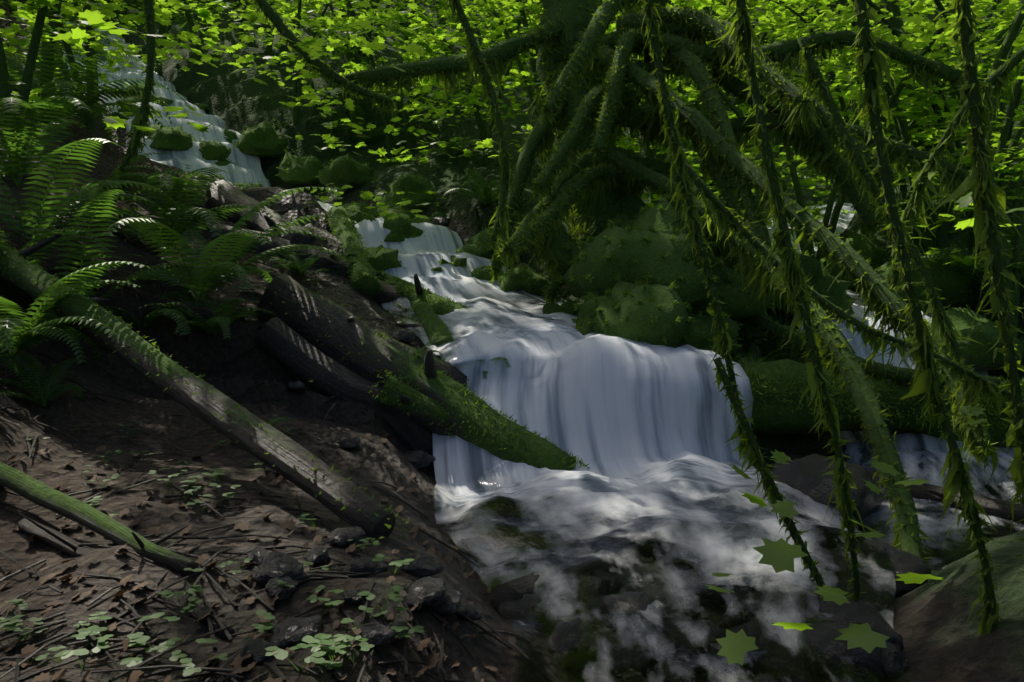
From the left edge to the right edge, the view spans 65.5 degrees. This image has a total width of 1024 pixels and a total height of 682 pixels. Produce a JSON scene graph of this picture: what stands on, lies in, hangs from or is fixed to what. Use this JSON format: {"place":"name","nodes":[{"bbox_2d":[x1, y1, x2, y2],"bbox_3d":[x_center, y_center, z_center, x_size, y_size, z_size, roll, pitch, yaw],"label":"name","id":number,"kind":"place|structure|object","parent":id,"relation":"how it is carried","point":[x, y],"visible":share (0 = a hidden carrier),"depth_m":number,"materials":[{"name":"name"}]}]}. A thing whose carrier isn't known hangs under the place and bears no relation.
{"place":"outdoors","nodes":[
{"label":"outdoors","id":0,"kind":"place"},
{"bbox_2d":[0,0,1023,681],"bbox_3d":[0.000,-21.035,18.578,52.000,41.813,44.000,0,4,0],"label":"terrain","id":1,"kind":"structure","parent":0,"point":[932,626],"depth_m":3.40,"materials":[{"name":"brown soil"}]},
{"bbox_2d":[0,279,497,681],"bbox_3d":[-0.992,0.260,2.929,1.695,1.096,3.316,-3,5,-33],"label":"litter","id":2,"kind":"object","parent":1,"relation":"on","point":[432,659],"visible":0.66,"depth_m":1.78,"materials":[{"name":"brown plant"}]},
{"bbox_2d":[62,21,871,581],"bbox_3d":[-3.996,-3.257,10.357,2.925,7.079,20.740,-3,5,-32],"label":"water","id":3,"kind":"structure","parent":1,"relation":"on","point":[636,427],"depth_m":4.14,"materials":[{"name":"white liquid"}]},
{"bbox_2d":[0,87,1021,677],"bbox_3d":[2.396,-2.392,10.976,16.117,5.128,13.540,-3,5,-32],"label":"herbs","id":4,"kind":"object","parent":1,"relation":"on","point":[136,639],"visible":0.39,"depth_m":1.65,"materials":[{"name":"green plant"}]},
{"bbox_2d":[0,0,1023,681],"bbox_3d":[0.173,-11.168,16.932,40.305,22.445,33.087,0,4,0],"label":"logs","id":5,"kind":"object","parent":1,"relation":"on","point":[330,372],"visible":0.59,"depth_m":4.25,"materials":[{"name":"green wood"}]},
{"bbox_2d":[0,0,1023,665],"bbox_3d":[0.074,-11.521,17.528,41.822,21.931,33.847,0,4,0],"label":"maple leaves","id":6,"kind":"object","parent":1,"relation":"on","point":[780,554],"visible":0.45,"depth_m":7.07,"materials":[{"name":"green plant"}]},
{"bbox_2d":[0,3,1023,434],"bbox_3d":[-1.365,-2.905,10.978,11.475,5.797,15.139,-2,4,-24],"label":"ferns","id":7,"kind":"object","parent":1,"relation":"on","point":[102,197],"visible":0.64,"depth_m":4.13,"materials":[{"name":"green plant"}]},
{"bbox_2d":[0,85,1023,540],"bbox_3d":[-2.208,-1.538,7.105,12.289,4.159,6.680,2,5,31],"label":"moss","id":8,"kind":"object","parent":1,"relation":"on","point":[682,277],"visible":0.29,"depth_m":4.73,"materials":[{"name":"green plant"}]},
{"bbox_2d":[41,42,1023,681],"bbox_3d":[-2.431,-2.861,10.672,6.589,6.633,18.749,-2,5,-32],"label":"rocks","id":9,"kind":"object","parent":1,"relation":"on","point":[633,608],"visible":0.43,"depth_m":3.30,"materials":[{"name":"grey stone"}]},
{"bbox_2d":[116,0,1023,635],"bbox_3d":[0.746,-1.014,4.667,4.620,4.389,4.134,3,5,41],"label":"moss","id":10,"kind":"object","parent":1,"relation":"on","point":[786,274],"visible":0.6,"depth_m":4.09,"materials":[{"name":"green plant"}]},
{"bbox_2d":[603,202,1013,566],"bbox_3d":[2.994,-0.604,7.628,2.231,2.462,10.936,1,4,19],"label":"stream","id":11,"kind":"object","parent":1,"relation":"on","point":[907,443],"visible":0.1,"depth_m":4.64,"materials":[{"name":"white liquid"}]}
]}

